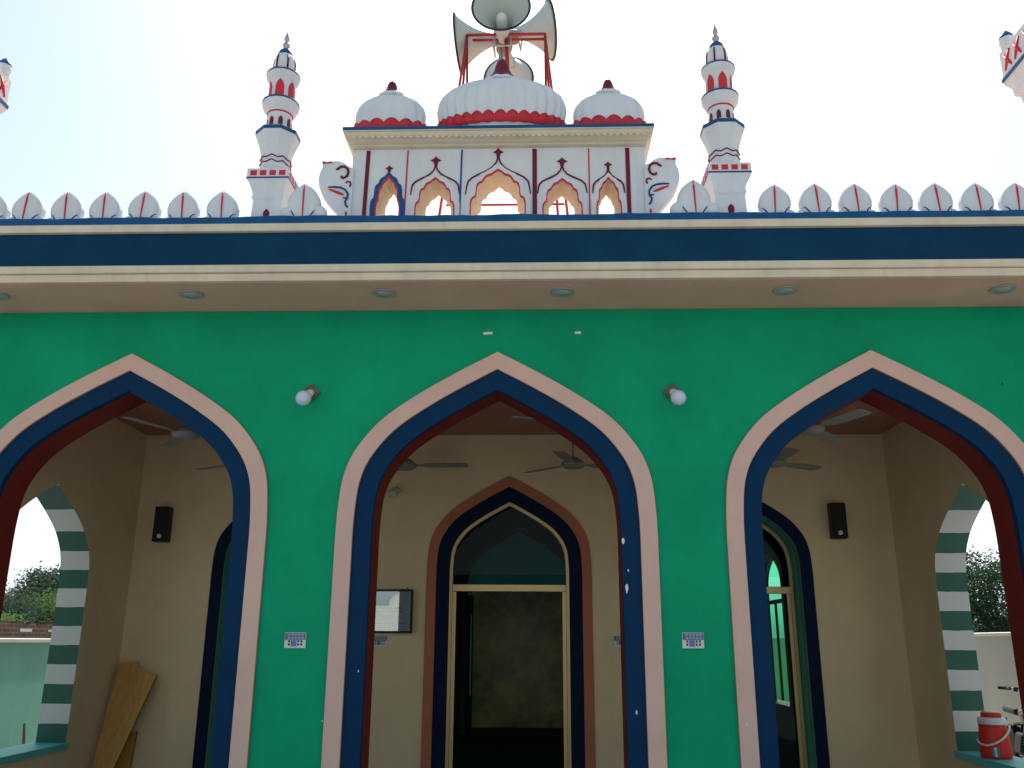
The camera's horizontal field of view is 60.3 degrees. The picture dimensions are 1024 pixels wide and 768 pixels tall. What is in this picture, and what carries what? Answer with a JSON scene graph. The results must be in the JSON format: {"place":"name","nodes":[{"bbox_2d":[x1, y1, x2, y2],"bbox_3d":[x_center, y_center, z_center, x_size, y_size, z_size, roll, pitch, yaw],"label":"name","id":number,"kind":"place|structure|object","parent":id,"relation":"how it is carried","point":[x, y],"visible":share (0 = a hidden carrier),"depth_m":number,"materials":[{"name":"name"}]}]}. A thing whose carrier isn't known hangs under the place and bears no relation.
{"place":"outdoors","nodes":[
{"label":"outdoors","id":0,"kind":"place"},
{"bbox_2d":[0,638,50,748],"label":"boundary wall","id":1,"kind":"structure","parent":0,"point":[23,663],"depth_m":12.40,"materials":[{"name":"teal paint"}]},
{"bbox_2d":[0,621,52,637],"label":"brick wall","id":2,"kind":"structure","parent":0,"point":[14,629],"depth_m":16.07,"materials":[{"name":"red brick"}]},
{"bbox_2d":[0,0,1023,630],"label":"sky","id":3,"kind":"structure","parent":0,"point":[125,99],"materials":[{"name":"white"}]},
{"bbox_2d":[777,632,1023,757],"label":"boundary wall","id":4,"kind":"structure","parent":0,"point":[996,659],"depth_m":12.89,"materials":[{"name":"beige paint"}]},
{"label":"ground","id":5,"kind":"structure","parent":0,"visible":0},
{"bbox_2d":[0,605,35,622],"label":"bush","id":6,"kind":"object","parent":5,"relation":"on","point":[7,618],"visible":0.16,"depth_m":21.78,"materials":[{"name":"green plant"}]},
{"bbox_2d":[1,590,52,624],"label":"leafy tree","id":7,"kind":"object","parent":5,"relation":"on","point":[18,609],"visible":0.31,"depth_m":24.07,"materials":[{"name":"green plant"}]},
{"bbox_2d":[5,560,59,610],"bbox_3d":[-18.318,10.157,38.147,8.895,5.340,11.634,0,-16,2],"label":"acacia tree","id":8,"kind":"object","parent":5,"relation":"on","point":[42,580],"visible":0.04,"depth_m":35.67,"materials":[{"name":"green plant"}]},
{"bbox_2d":[11,581,57,623],"bbox_3d":[-13.020,7.440,25.741,3.742,3.338,3.986,0,-16,2],"label":"leafy tree","id":9,"kind":"object","parent":5,"relation":"on","point":[51,605],"visible":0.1,"depth_m":25.18,"materials":[{"name":"green plant"}]},
{"bbox_2d":[966,543,1009,632],"bbox_3d":[11.553,5.746,20.732,5.150,4.025,5.313,15,-22,-42],"label":"feathery tree","id":10,"kind":"object","parent":5,"relation":"on","point":[983,607],"visible":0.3,"depth_m":20.20,"materials":[{"name":"green plant"}]},
{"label":"courtyard paving","id":11,"kind":"structure","parent":0,"visible":0},
{"bbox_2d":[0,58,11,113],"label":"corner minaret","id":12,"kind":"object","parent":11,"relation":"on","point":[5,72],"visible":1,"depth_m":7.52,"materials":[{"name":"white paint"}]},
{"bbox_2d":[22,723,25,743],"bbox_3d":[-5.920,4.432,10.663,0.084,0.613,0.042,6,-17,-20],"label":"wooden stick","id":13,"kind":"object","parent":11,"relation":"on","point":[24,734],"visible":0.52,"depth_m":10.70,"materials":[{"name":"brown wood"}]},
{"bbox_2d":[0,179,1023,767],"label":"mosque building","id":14,"kind":"structure","parent":11,"relation":"on","point":[658,531],"depth_m":6.60,"materials":[{"name":"green paint"}]},
{"bbox_2d":[0,292,9,300],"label":"downlight","id":15,"kind":"object","parent":14,"relation":"attached to","point":[4,297],"visible":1,"depth_m":6.51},
{"bbox_2d":[92,662,156,767],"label":"wooden board","id":16,"kind":"object","parent":14,"relation":"on","point":[133,685],"visible":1,"depth_m":8.41,"materials":[{"name":"brown wood"}]},
{"bbox_2d":[115,731,137,767],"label":"narrow board","id":17,"kind":"object","parent":14,"relation":"on","point":[125,759],"visible":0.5,"depth_m":8.49,"materials":[{"name":"brown wood"}]},
{"bbox_2d":[122,417,199,446],"bbox_3d":[-2.811,0.205,7.363,1.128,0.473,0.985,-7,-18,25],"label":"ceiling fan","id":18,"kind":"object","parent":14,"relation":"hanging from","point":[181,433],"visible":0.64,"depth_m":7.35,"materials":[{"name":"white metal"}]},
{"bbox_2d":[152,507,173,541],"bbox_3d":[-3.609,1.452,9.101,0.152,0.356,0.145,1,-16,-1],"label":"wall speaker","id":19,"kind":"object","parent":14,"relation":"attached to","point":[162,525],"depth_m":9.05,"materials":[{"name":"black plastic"}]},
{"bbox_2d":[179,289,203,299],"bbox_3d":[-2.351,-0.651,6.457,0.170,0.020,0.170,0,-16,2],"label":"downlight","id":20,"kind":"object","parent":14,"relation":"attached to","point":[191,294],"visible":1,"depth_m":6.44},
{"bbox_2d":[195,450,224,469],"bbox_3d":[-2.779,0.622,8.787,0.985,0.473,1.128,-10,-19,30],"label":"ceiling fan","id":21,"kind":"object","parent":14,"relation":"hanging from","point":[212,467],"visible":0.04,"depth_m":8.87,"materials":[{"name":"grey metal"}]},
{"bbox_2d":[192,522,231,767],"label":"arched door","id":22,"kind":"structure","parent":14,"relation":"in","point":[202,733],"depth_m":8.81,"materials":[{"name":"blue paint"}]},
{"bbox_2d":[246,31,300,215],"bbox_3d":[-1.822,-1.981,6.882,0.320,1.845,0.320,0,-16,2],"label":"rooftop minaret","id":23,"kind":"object","parent":14,"relation":"on","point":[274,186],"visible":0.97,"depth_m":6.74,"materials":[{"name":"paint"}]},
{"bbox_2d":[284,632,306,647],"bbox_3d":[-1.499,1.772,6.087,0.148,0.104,0.018,0,-16,2],"label":"switchboard","id":24,"kind":"object","parent":14,"relation":"attached to","point":[294,640],"visible":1,"depth_m":6.08,"materials":[{"name":"white plastic"}]},
{"bbox_2d":[295,383,320,405],"bbox_3d":[-1.505,0.071,6.489,0.145,0.206,0.203,0,-16,2],"label":"bulb lamp","id":25,"kind":"object","parent":14,"relation":"attached to","point":[311,392],"visible":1,"depth_m":6.42,"materials":[{"name":"white glass"}]},
{"bbox_2d":[374,635,386,645],"bbox_3d":[-1.318,2.559,8.770,0.148,0.104,0.018,0,-16,2],"label":"switchboard","id":26,"kind":"object","parent":14,"relation":"attached to","point":[380,640],"visible":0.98,"depth_m":8.76,"materials":[{"name":"white plastic"}]},
{"bbox_2d":[372,288,395,297],"bbox_3d":[-0.932,-0.656,6.413,0.170,0.020,0.170,0,-16,2],"label":"downlight","id":27,"kind":"object","parent":14,"relation":"attached to","point":[383,293],"visible":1,"depth_m":6.39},
{"bbox_2d":[375,587,413,632],"bbox_3d":[-1.223,2.265,8.825,0.464,0.444,0.028,-1,-16,6],"label":"framed certificate","id":28,"kind":"object","parent":14,"relation":"attached to","point":[394,610],"visible":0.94,"depth_m":8.82,"materials":[{"name":"paper"}]},
{"bbox_2d":[389,483,402,497],"bbox_3d":[-1.203,1.100,9.110,0.125,0.178,0.178,0,-16,2],"label":"bulb lamp","id":29,"kind":"object","parent":14,"relation":"attached to","point":[395,490],"visible":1,"depth_m":9.05,"materials":[{"name":"white glass"}]},
{"bbox_2d":[397,458,467,470],"bbox_3d":[-0.922,0.624,8.759,0.985,0.473,1.128,0,-16,2],"label":"ceiling fan","id":30,"kind":"object","parent":14,"relation":"hanging from","point":[408,464],"visible":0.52,"depth_m":8.67,"materials":[{"name":"grey metal"}]},
{"bbox_2d":[319,59,679,215],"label":"roof pavilion","id":31,"kind":"structure","parent":14,"relation":"on","point":[525,146],"depth_m":6.75,"materials":[{"name":"beige paint"}]},
{"bbox_2d":[438,32,568,214],"bbox_3d":[-0.057,-2.006,7.510,1.112,2.268,0.672,0,-16,2],"label":"horn stand","id":32,"kind":"object","parent":14,"relation":"on","point":[547,74],"visible":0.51,"depth_m":7.71,"materials":[{"name":"red paint"}]},
{"bbox_2d":[453,11,518,74],"bbox_3d":[-0.216,-3.099,7.938,0.559,0.544,0.544,-5,-17,4],"label":"horn loudspeaker","id":33,"kind":"object","parent":32,"relation":"attached to","point":[462,28],"visible":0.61,"depth_m":7.83,"materials":[{"name":"grey paint"}]},
{"bbox_2d":[471,0,530,56],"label":"horn loudspeaker","id":34,"kind":"object","parent":32,"relation":"attached to","point":[501,18],"visible":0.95,"depth_m":7.58,"materials":[{"name":"grey paint"}]},
{"bbox_2d":[483,45,533,80],"bbox_3d":[-0.046,-3.014,8.189,0.490,0.490,0.579,-1,-16,3],"label":"horn loudspeaker","id":35,"kind":"object","parent":32,"relation":"attached to","point":[520,68],"visible":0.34,"depth_m":8.36,"materials":[{"name":"grey paint"}]},
{"bbox_2d":[494,0,556,61],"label":"horn loudspeaker","id":36,"kind":"object","parent":32,"relation":"attached to","point":[543,19],"visible":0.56,"depth_m":7.91,"materials":[{"name":"grey paint"}]},
{"bbox_2d":[421,476,595,767],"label":"arched door","id":37,"kind":"structure","parent":14,"relation":"in","point":[440,614],"depth_m":8.82,"materials":[{"name":"paint"}]},
{"bbox_2d":[511,416,533,419],"bbox_3d":[0.473,0.117,6.997,0.986,0.473,1.128,5,-17,-15],"label":"ceiling fan","id":38,"kind":"object","parent":14,"relation":"hanging from","point":[525,418],"visible":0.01,"depth_m":6.83,"materials":[{"name":"grey metal"}]},
{"bbox_2d":[525,443,597,472],"bbox_3d":[0.561,0.567,8.537,1.128,0.473,0.986,-4,-17,15],"label":"ceiling fan","id":39,"kind":"object","parent":14,"relation":"hanging from","point":[572,462],"visible":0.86,"depth_m":8.54,"materials":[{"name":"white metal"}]},
{"bbox_2d":[551,287,573,296],"bbox_3d":[0.365,-0.661,6.373,0.170,0.020,0.170,0,-16,2],"label":"downlight","id":40,"kind":"object","parent":14,"relation":"attached to","point":[562,292],"visible":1,"depth_m":6.35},
{"bbox_2d":[614,636,620,646],"bbox_3d":[1.081,2.540,8.699,0.148,0.104,0.018,0,-16,2],"label":"switchboard","id":41,"kind":"object","parent":14,"relation":"attached to","point":[617,642],"visible":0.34,"depth_m":8.69,"materials":[{"name":"white plastic"}]},
{"bbox_2d":[663,383,685,404],"bbox_3d":[1.183,0.067,6.404,0.145,0.206,0.203,0,-16,2],"label":"bulb lamp","id":42,"kind":"object","parent":14,"relation":"attached to","point":[674,394],"visible":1,"depth_m":6.33,"materials":[{"name":"white glass"}]},
{"bbox_2d":[682,633,703,648],"bbox_3d":[1.235,1.750,6.006,0.148,0.104,0.018,0,-16,2],"label":"switchboard","id":43,"kind":"object","parent":14,"relation":"attached to","point":[693,640],"visible":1,"depth_m":6.00,"materials":[{"name":"white plastic"}]},
{"bbox_2d":[700,23,751,211],"bbox_3d":[1.613,-1.998,6.777,0.320,1.845,0.320,0,-16,2],"label":"rooftop minaret","id":44,"kind":"object","parent":14,"relation":"on","point":[726,177],"visible":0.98,"depth_m":6.63,"materials":[{"name":"white paint"}]},
{"bbox_2d":[773,285,797,295],"bbox_3d":[1.964,-0.667,6.324,0.170,0.020,0.170,0,-16,2],"label":"downlight","id":45,"kind":"object","parent":14,"relation":"attached to","point":[785,290],"visible":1,"depth_m":6.30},
{"bbox_2d":[770,448,821,470],"bbox_3d":[2.515,0.534,8.387,1.128,0.473,0.985,0,-16,0],"label":"ceiling fan","id":46,"kind":"object","parent":14,"relation":"hanging from","point":[782,456],"visible":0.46,"depth_m":8.39,"materials":[{"name":"grey metal"}]},
{"bbox_2d":[762,502,829,767],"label":"arched door","id":47,"kind":"structure","parent":14,"relation":"in","point":[770,515],"depth_m":8.77,"materials":[{"name":"blue paint"}]},
{"bbox_2d":[800,409,870,443],"bbox_3d":[2.464,0.147,7.065,1.128,0.473,0.985,7,-18,-21],"label":"ceiling fan","id":48,"kind":"object","parent":14,"relation":"hanging from","point":[817,431],"visible":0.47,"depth_m":7.02,"materials":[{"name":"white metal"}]},
{"bbox_2d":[827,503,847,538],"bbox_3d":[3.291,1.385,8.900,0.152,0.356,0.145,-1,-16,5],"label":"wall speaker","id":49,"kind":"object","parent":14,"relation":"attached to","point":[838,528],"depth_m":8.85,"materials":[{"name":"black plastic"}]},
{"bbox_2d":[976,710,1012,759],"bbox_3d":[3.912,2.847,7.157,0.256,0.357,0.267,0,-16,2],"label":"water cooler","id":50,"kind":"object","parent":14,"relation":"on","point":[993,740],"visible":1,"depth_m":7.09,"materials":[{"name":"red plastic"}]},
{"bbox_2d":[990,284,1016,293],"bbox_3d":[3.501,-0.672,6.276,0.170,0.020,0.170,0,-16,2],"label":"downlight","id":51,"kind":"object","parent":14,"relation":"attached to","point":[1003,289],"visible":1,"depth_m":6.25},
{"bbox_2d":[999,24,1023,102],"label":"corner minaret","id":52,"kind":"object","parent":14,"relation":"on","point":[1011,46],"visible":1,"depth_m":7.17,"materials":[{"name":"white paint"}]},
{"bbox_2d":[998,686,1023,757],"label":"motorcycle","id":53,"kind":"object","parent":11,"relation":"on","point":[1016,734],"visible":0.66,"depth_m":10.40,"materials":[{"name":"metal"}]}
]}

